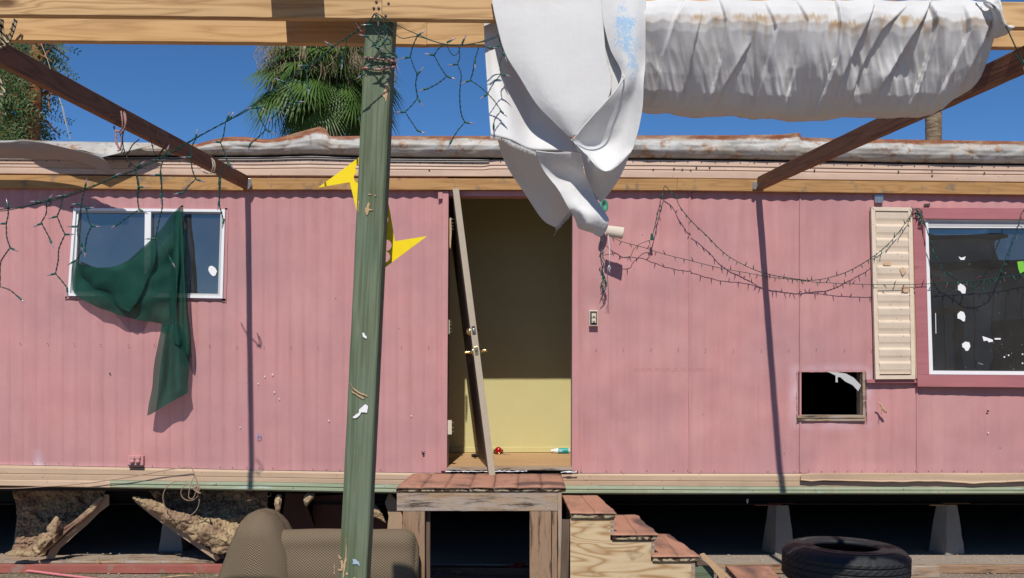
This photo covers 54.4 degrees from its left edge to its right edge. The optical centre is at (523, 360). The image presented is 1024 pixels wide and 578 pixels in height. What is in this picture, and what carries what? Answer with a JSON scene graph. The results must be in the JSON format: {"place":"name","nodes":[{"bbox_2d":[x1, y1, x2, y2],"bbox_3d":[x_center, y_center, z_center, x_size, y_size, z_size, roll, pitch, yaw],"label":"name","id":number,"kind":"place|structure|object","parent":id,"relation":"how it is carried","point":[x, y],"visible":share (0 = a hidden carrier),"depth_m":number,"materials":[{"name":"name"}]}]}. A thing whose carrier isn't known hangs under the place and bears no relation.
{"place":"outdoors","nodes":[
{"label":"outdoors","id":0,"kind":"place"},
{"bbox_2d":[0,505,1023,565],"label":"slab floor","id":1,"kind":"structure","parent":0,"point":[487,538],"depth_m":8.48,"materials":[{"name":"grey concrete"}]},
{"bbox_2d":[0,555,220,563],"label":"grey plank","id":2,"kind":"object","parent":1,"relation":"on","point":[163,559],"visible":0.9,"depth_m":7.15,"materials":[{"name":"wood"}]},
{"bbox_2d":[158,524,188,551],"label":"pier","id":3,"kind":"structure","parent":1,"relation":"on","point":[171,540],"depth_m":7.54,"materials":[{"name":"concrete"}]},
{"bbox_2d":[0,127,1023,504],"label":"mobile home","id":4,"kind":"object","parent":1,"relation":"on","point":[676,381],"visible":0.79,"depth_m":7.00,"materials":[{"name":"pink paint"}]},
{"bbox_2d":[4,491,108,558],"bbox_3d":[-3.373,1.182,7.198,0.803,0.515,0.476,0,0,0],"label":"fallen panel","id":5,"kind":"object","parent":4,"relation":"hanging from","point":[46,520],"visible":0.96,"depth_m":7.34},
{"bbox_2d":[0,466,197,488],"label":"tan cable","id":6,"kind":"object","parent":4,"relation":"attached to","point":[101,481],"visible":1,"depth_m":6.93,"materials":[{"name":"beige plastic"}]},
{"bbox_2d":[162,476,200,517],"bbox_3d":[-2.370,0.945,6.905,0.280,0.295,0.059,0,0,0],"label":"cable coil","id":7,"kind":"object","parent":6,"relation":"hanging from","point":[196,489],"visible":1,"depth_m":6.91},
{"bbox_2d":[71,205,190,415],"bbox_3d":[-2.732,-0.352,6.900,0.851,1.464,0.123,0,0,0],"label":"green cloth","id":8,"kind":"object","parent":4,"relation":"attached to","point":[148,282],"visible":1,"depth_m":6.89,"materials":[{"name":"green fabric"}]},
{"bbox_2d":[128,455,143,466],"bbox_3d":[-2.717,0.701,6.973,0.114,0.078,0.045,0,0,0],"label":"outlet cover","id":9,"kind":"object","parent":4,"relation":"attached to","point":[135,460],"visible":1,"depth_m":6.97,"materials":[{"name":"pink paint"}]},
{"bbox_2d":[64,207,228,301],"bbox_3d":[-2.647,-0.747,7.014,1.152,0.676,0.084,0,0,0],"label":"window","id":10,"kind":"structure","parent":4,"relation":"in","point":[218,271],"depth_m":6.99,"materials":[{"name":"white plastic"}]},
{"bbox_2d":[132,491,268,560],"bbox_3d":[-2.310,1.170,7.149,0.941,0.499,0.417,0,0,0],"label":"fallen panel","id":11,"kind":"object","parent":4,"relation":"hanging from","point":[213,521],"visible":0.86,"depth_m":7.18,"materials":[{"name":"beige"}]},
{"bbox_2d":[274,494,281,511],"bbox_3d":[-1.733,1.013,7.011,0.054,0.145,0.046,0,0,0],"label":"insulation scrap","id":12,"kind":"object","parent":4,"relation":"hanging from","point":[278,501],"visible":0.81,"depth_m":7.00,"materials":[{"name":"beige"}]},
{"bbox_2d":[283,493,315,528],"bbox_3d":[-1.656,1.117,7.365,0.251,0.282,0.010,0,0,0],"label":"belly sheet","id":13,"kind":"object","parent":4,"relation":"hanging from","point":[296,514],"visible":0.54,"depth_m":7.36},
{"bbox_2d":[303,493,314,505],"bbox_3d":[-1.514,0.977,7.010,0.083,0.099,0.045,0,0,0],"label":"insulation scrap","id":14,"kind":"object","parent":4,"relation":"hanging from","point":[308,498],"visible":1,"depth_m":7.01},
{"bbox_2d":[312,494,387,528],"bbox_3d":[-1.300,1.132,7.465,0.567,0.281,0.010,0,0,0],"label":"belly sheet","id":15,"kind":"object","parent":4,"relation":"hanging from","point":[327,516],"visible":0.31,"depth_m":7.46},
{"bbox_2d":[374,505,385,522],"bbox_3d":[-1.062,1.089,7.098,0.161,0.133,0.051,0,0,0],"label":"insulation scrap","id":16,"kind":"object","parent":4,"relation":"hanging from","point":[378,514],"visible":0.57,"depth_m":7.09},
{"bbox_2d":[385,494,402,528],"bbox_3d":[-0.926,1.080,7.110,0.126,0.260,0.020,0,0,0],"label":"leaning panel","id":17,"kind":"object","parent":4,"relation":"attached to","point":[395,519],"visible":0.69,"depth_m":7.10,"materials":[{"name":"beige wood"}]},
{"bbox_2d":[450,188,494,474],"bbox_3d":[-0.393,-0.186,7.280,0.289,2.032,0.883,0,0,-7],"label":"door","id":18,"kind":"structure","parent":4,"relation":"attached to","point":[472,351],"depth_m":6.93,"materials":[{"name":"paint"}]},
{"bbox_2d":[495,447,501,453],"bbox_3d":[-0.202,0.717,7.973,0.060,0.059,0.060,0,0,27],"label":"red ornament","id":19,"kind":"object","parent":4,"relation":"on","point":[498,450],"visible":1,"depth_m":7.95,"materials":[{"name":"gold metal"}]},
{"bbox_2d":[551,448,569,452],"bbox_3d":[0.295,0.724,8.022,0.150,0.043,0.044,0,0,0],"label":"lotion bottle","id":20,"kind":"object","parent":4,"relation":"on","point":[561,450],"visible":1,"depth_m":8.01,"materials":[{"name":"white plastic"}]},
{"bbox_2d":[589,310,597,325],"bbox_3d":[0.489,-0.300,6.971,0.062,0.113,0.051,0,0,0],"label":"outlet","id":21,"kind":"object","parent":4,"relation":"attached to","point":[593,317],"visible":1,"depth_m":6.96,"materials":[{"name":"beige plastic"}]},
{"bbox_2d":[604,233,1023,288],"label":"straight lights","id":22,"kind":"object","parent":4,"relation":"attached to","point":[818,282],"visible":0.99,"depth_m":6.93,"materials":[{"name":"green plastic"}]},
{"bbox_2d":[877,402,886,412],"bbox_3d":[2.498,0.330,6.940,0.067,0.088,0.017,0,0,0],"label":"twig scrap","id":23,"kind":"object","parent":4,"relation":"attached to","point":[883,409],"visible":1,"depth_m":6.94,"materials":[{"name":"brown wood"}]},
{"bbox_2d":[870,207,914,378],"bbox_3d":[2.579,-0.473,6.960,0.309,1.202,0.032,0,0,0],"label":"shutter","id":24,"kind":"object","parent":4,"relation":"attached to","point":[893,327],"visible":1,"depth_m":6.95,"materials":[{"name":"beige plastic"}]},
{"bbox_2d":[914,208,924,225],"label":"corner lights","id":25,"kind":"object","parent":4,"relation":"attached to","point":[921,219],"visible":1,"depth_m":6.92,"materials":[{"name":"green plastic"}]},
{"bbox_2d":[915,209,1023,291],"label":"window lights","id":26,"kind":"object","parent":4,"relation":"hanging from","point":[967,281],"depth_m":6.90,"materials":[{"name":"green plastic"}]},
{"bbox_2d":[925,219,1023,374],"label":"window","id":27,"kind":"structure","parent":4,"relation":"in","point":[998,236],"depth_m":7.01,"materials":[{"name":"white plastic"}]},
{"bbox_2d":[755,502,794,554],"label":"pier","id":28,"kind":"structure","parent":1,"relation":"on","point":[778,536],"depth_m":7.44,"materials":[{"name":"concrete"}]},
{"bbox_2d":[929,502,969,554],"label":"pier","id":29,"kind":"structure","parent":1,"relation":"on","point":[946,537],"depth_m":7.45,"materials":[{"name":"concrete"}]},
{"bbox_2d":[0,573,1023,577],"bbox_3d":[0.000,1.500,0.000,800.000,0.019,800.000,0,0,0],"label":"ground","id":30,"kind":"structure","parent":0,"point":[780,575],"depth_m":6.95,"materials":[{"name":"brown soil"}]},
{"bbox_2d":[0,43,81,140],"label":"feathery tree","id":31,"kind":"object","parent":30,"relation":"on","point":[21,98],"visible":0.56,"depth_m":14.90,"materials":[{"name":"green plant"}]},
{"bbox_2d":[26,570,94,577],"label":"pink hose","id":32,"kind":"object","parent":30,"relation":"on","point":[56,574],"visible":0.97,"depth_m":6.91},
{"bbox_2d":[0,570,215,577],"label":"dry grass","id":33,"kind":"structure","parent":30,"relation":"on","point":[167,574],"depth_m":6.95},
{"bbox_2d":[0,564,221,573],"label":"red plank","id":34,"kind":"object","parent":30,"relation":"on","point":[119,568],"visible":0.93,"depth_m":7.03,"materials":[{"name":"red wood"}]},
{"bbox_2d":[162,575,191,577],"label":"dry stick","id":35,"kind":"object","parent":30,"relation":"on","point":[177,576],"visible":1,"depth_m":6.89,"materials":[{"name":"beige wood"}]},
{"bbox_2d":[217,508,418,577],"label":"sofa","id":36,"kind":"object","parent":30,"relation":"on","point":[268,543],"visible":0.91,"depth_m":6.05,"materials":[{"name":"brown fabric"}]},
{"bbox_2d":[240,45,406,138],"bbox_3d":[-2.947,-1.840,15.046,2.499,6.694,2.539,0,0,0],"label":"fan palm","id":37,"kind":"object","parent":30,"relation":"on","point":[332,103],"visible":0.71,"depth_m":14.41,"materials":[{"name":"green plant"}]},
{"bbox_2d":[396,473,565,577],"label":"porch landing","id":38,"kind":"object","parent":30,"relation":"on","point":[420,497],"visible":0.99,"depth_m":6.25,"materials":[{"name":"wood"}]},
{"bbox_2d":[431,565,557,574],"bbox_3d":[-0.225,1.474,7.020,1.050,0.053,0.092,0,0,0],"label":"dark plank","id":39,"kind":"object","parent":30,"relation":"on","point":[485,570],"visible":0.62,"depth_m":6.97,"materials":[{"name":"brown wood"}]},
{"bbox_2d":[0,0,1023,577],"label":"pergola","id":40,"kind":"object","parent":30,"relation":"on","point":[234,22],"visible":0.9,"depth_m":3.74,"materials":[{"name":"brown wood"}]},
{"bbox_2d":[0,79,5,95],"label":"rope loop","id":41,"kind":"object","parent":40,"relation":"hanging from","point":[3,89],"visible":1,"depth_m":3.80,"materials":[{"name":"beige fabric"}]},
{"bbox_2d":[0,18,17,48],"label":"rope sling","id":42,"kind":"object","parent":40,"relation":"hanging from","point":[4,41],"visible":1,"depth_m":3.71,"materials":[{"name":"beige fabric"}]},
{"bbox_2d":[41,44,70,139],"bbox_3d":[-2.065,-1.180,4.402,0.053,0.319,0.429,0,0,-15],"label":"hanging wire","id":43,"kind":"object","parent":40,"relation":"hanging from","point":[59,99],"visible":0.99,"depth_m":4.60,"materials":[{"name":"metal"}]},
{"bbox_2d":[113,111,126,150],"bbox_3d":[-1.950,-1.108,4.811,0.029,0.185,0.126,0,0,-45],"label":"rope binding","id":44,"kind":"object","parent":40,"relation":"attached to","point":[120,131],"visible":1,"depth_m":4.79,"materials":[{"name":"fabric"}]},
{"bbox_2d":[121,133,139,167],"bbox_3d":[-1.907,-1.023,4.814,0.088,0.172,0.037,0,0,0],"label":"twine tangle","id":45,"kind":"object","parent":44,"relation":"hanging from","point":[130,163],"visible":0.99,"depth_m":4.83,"materials":[{"name":"fabric"}]},
{"bbox_2d":[143,121,167,157],"bbox_3d":[-1.928,-1.150,5.236,0.072,0.182,0.301,0,0,-7],"label":"twine wrap","id":46,"kind":"object","parent":40,"relation":"attached to","point":[159,140],"visible":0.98,"depth_m":5.30,"materials":[{"name":"black fabric"}]},
{"bbox_2d":[199,158,215,174],"bbox_3d":[-1.949,-1.192,6.141,0.189,0.105,0.030,0,0,41],"label":"rope hook","id":47,"kind":"object","parent":40,"relation":"attached to","point":[214,165],"visible":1,"depth_m":6.09,"materials":[{"name":"beige fabric"}]},
{"bbox_2d":[0,13,508,302],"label":"icicle lights","id":48,"kind":"object","parent":40,"relation":"hanging from","point":[377,18],"visible":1,"depth_m":3.45,"materials":[{"name":"green plastic"}]},
{"bbox_2d":[318,158,426,266],"bbox_3d":[-0.561,-0.550,3.700,0.405,0.474,0.003,0,0,0],"label":"star plate","id":49,"kind":"object","parent":40,"relation":"attached to","point":[399,248],"visible":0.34,"depth_m":3.70,"materials":[{"name":"yellow plastic"}]},
{"bbox_2d":[363,57,395,70],"bbox_3d":[-0.519,-1.064,3.574,0.130,0.068,0.094,0,0,0],"label":"rope tie","id":50,"kind":"object","parent":40,"relation":"attached to","point":[380,69],"visible":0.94,"depth_m":3.53,"materials":[{"name":"fabric"}]},
{"bbox_2d":[484,0,645,236],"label":"hanging canvas","id":51,"kind":"object","parent":40,"relation":"hanging from","point":[570,68],"visible":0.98,"depth_m":3.46,"materials":[{"name":"white fabric"}]},
{"bbox_2d":[599,234,606,294],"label":"tangled lights","id":52,"kind":"object","parent":40,"relation":"hanging from","point":[604,281],"visible":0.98,"depth_m":6.92,"materials":[{"name":"green plastic"}]},
{"bbox_2d":[599,199,607,211],"bbox_3d":[0.548,-1.061,6.798,0.016,0.092,0.092,0,0,38],"label":"green disc","id":53,"kind":"object","parent":40,"relation":"hanging from","point":[604,204],"visible":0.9,"depth_m":6.80,"materials":[{"name":"plastic"}]},
{"bbox_2d":[605,225,623,238],"bbox_3d":[0.621,-0.878,6.790,0.132,0.096,0.067,0,0,10],"label":"foam tube","id":54,"kind":"object","parent":40,"relation":"hanging from","point":[615,232],"visible":0.95,"depth_m":6.76,"materials":[{"name":"white plastic"}]},
{"bbox_2d":[607,235,610,272],"bbox_3d":[0.579,-0.757,6.780,0.034,0.320,0.004,0,0,0],"label":"white cord","id":55,"kind":"object","parent":54,"relation":"hanging from","point":[609,255],"visible":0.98,"depth_m":6.78,"materials":[{"name":"plastic"}]},
{"bbox_2d":[653,188,663,232],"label":"drop lights","id":56,"kind":"object","parent":40,"relation":"hanging from","point":[658,209],"visible":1,"depth_m":6.93,"materials":[{"name":"green plastic"}]},
{"bbox_3d":[0.892,-0.863,6.923,0.023,0.048,0.016,0,0,0],"label":"plug","id":57,"kind":"object","parent":56,"relation":"hanging from","visible":0},
{"bbox_2d":[606,240,650,258],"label":"loose lights","id":58,"kind":"object","parent":57,"relation":"hanging from","point":[632,251],"visible":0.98,"depth_m":6.93,"materials":[{"name":"green plastic"}]},
{"bbox_2d":[665,185,913,283],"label":"swag lights","id":59,"kind":"object","parent":40,"relation":"hanging from","point":[698,228],"visible":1,"depth_m":6.92,"materials":[{"name":"green plastic"}]},
{"bbox_2d":[642,0,1014,121],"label":"rolled canvas","id":60,"kind":"object","parent":40,"relation":"on","point":[801,60],"visible":0.98,"depth_m":3.50,"materials":[{"name":"white fabric"}]},
{"bbox_2d":[1005,26,1023,65],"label":"cord","id":61,"kind":"object","parent":60,"relation":"attached to","point":[1022,61],"visible":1,"depth_m":3.46,"materials":[{"name":"green plastic"}]},
{"bbox_2d":[874,194,882,202],"bbox_3d":[2.488,-1.138,6.972,0.062,0.060,0.008,0,0,0],"label":"metal bracket","id":62,"kind":"object","parent":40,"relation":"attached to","point":[878,198],"visible":1,"depth_m":6.97,"materials":[{"name":"metal"}]},
{"bbox_2d":[1,552,1023,577],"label":"gravel","id":63,"kind":"structure","parent":30,"relation":"on","point":[709,555],"depth_m":7.18,"materials":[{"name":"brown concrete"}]},
{"bbox_2d":[507,562,524,566],"bbox_3d":[-0.081,1.470,7.039,0.182,0.088,0.096,0,0,0],"label":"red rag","id":64,"kind":"object","parent":30,"relation":"on","point":[518,564],"visible":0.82,"depth_m":7.03,"materials":[{"name":"red fabric"}]},
{"bbox_2d":[560,495,727,577],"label":"stairs","id":65,"kind":"structure","parent":30,"relation":"on","point":[600,538],"depth_m":6.20,"materials":[{"name":"brown wood"}]},
{"bbox_2d":[717,565,779,577],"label":"step","id":66,"kind":"object","parent":30,"relation":"on","point":[754,571],"visible":1,"depth_m":6.30,"materials":[{"name":"wood"}]},
{"bbox_2d":[781,536,911,577],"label":"tyre","id":67,"kind":"object","parent":30,"relation":"on","point":[825,557],"visible":1,"depth_m":5.50,"materials":[{"name":"rubber"}]},
{"bbox_2d":[714,564,1023,573],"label":"edge plank","id":68,"kind":"object","parent":30,"relation":"on","point":[984,568],"visible":0.36,"depth_m":7.03,"materials":[{"name":"brown wood"}]},
{"bbox_2d":[911,564,939,577],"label":"short plank","id":69,"kind":"object","parent":30,"relation":"on","point":[925,570],"visible":0.41,"depth_m":6.89,"materials":[{"name":"beige wood"}]},
{"bbox_2d":[925,111,941,139],"bbox_3d":[7.865,-5.000,18.992,2.664,13.007,2.658,0,0,0],"label":"palm trunk","id":70,"kind":"object","parent":30,"relation":"on","point":[933,127],"visible":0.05,"depth_m":18.87,"materials":[{"name":"brown plant"}]},
{"bbox_2d":[12,0,1023,143],"label":"sky","id":71,"kind":"structure","parent":0,"point":[181,90],"materials":[{"name":"blue"}]}
]}

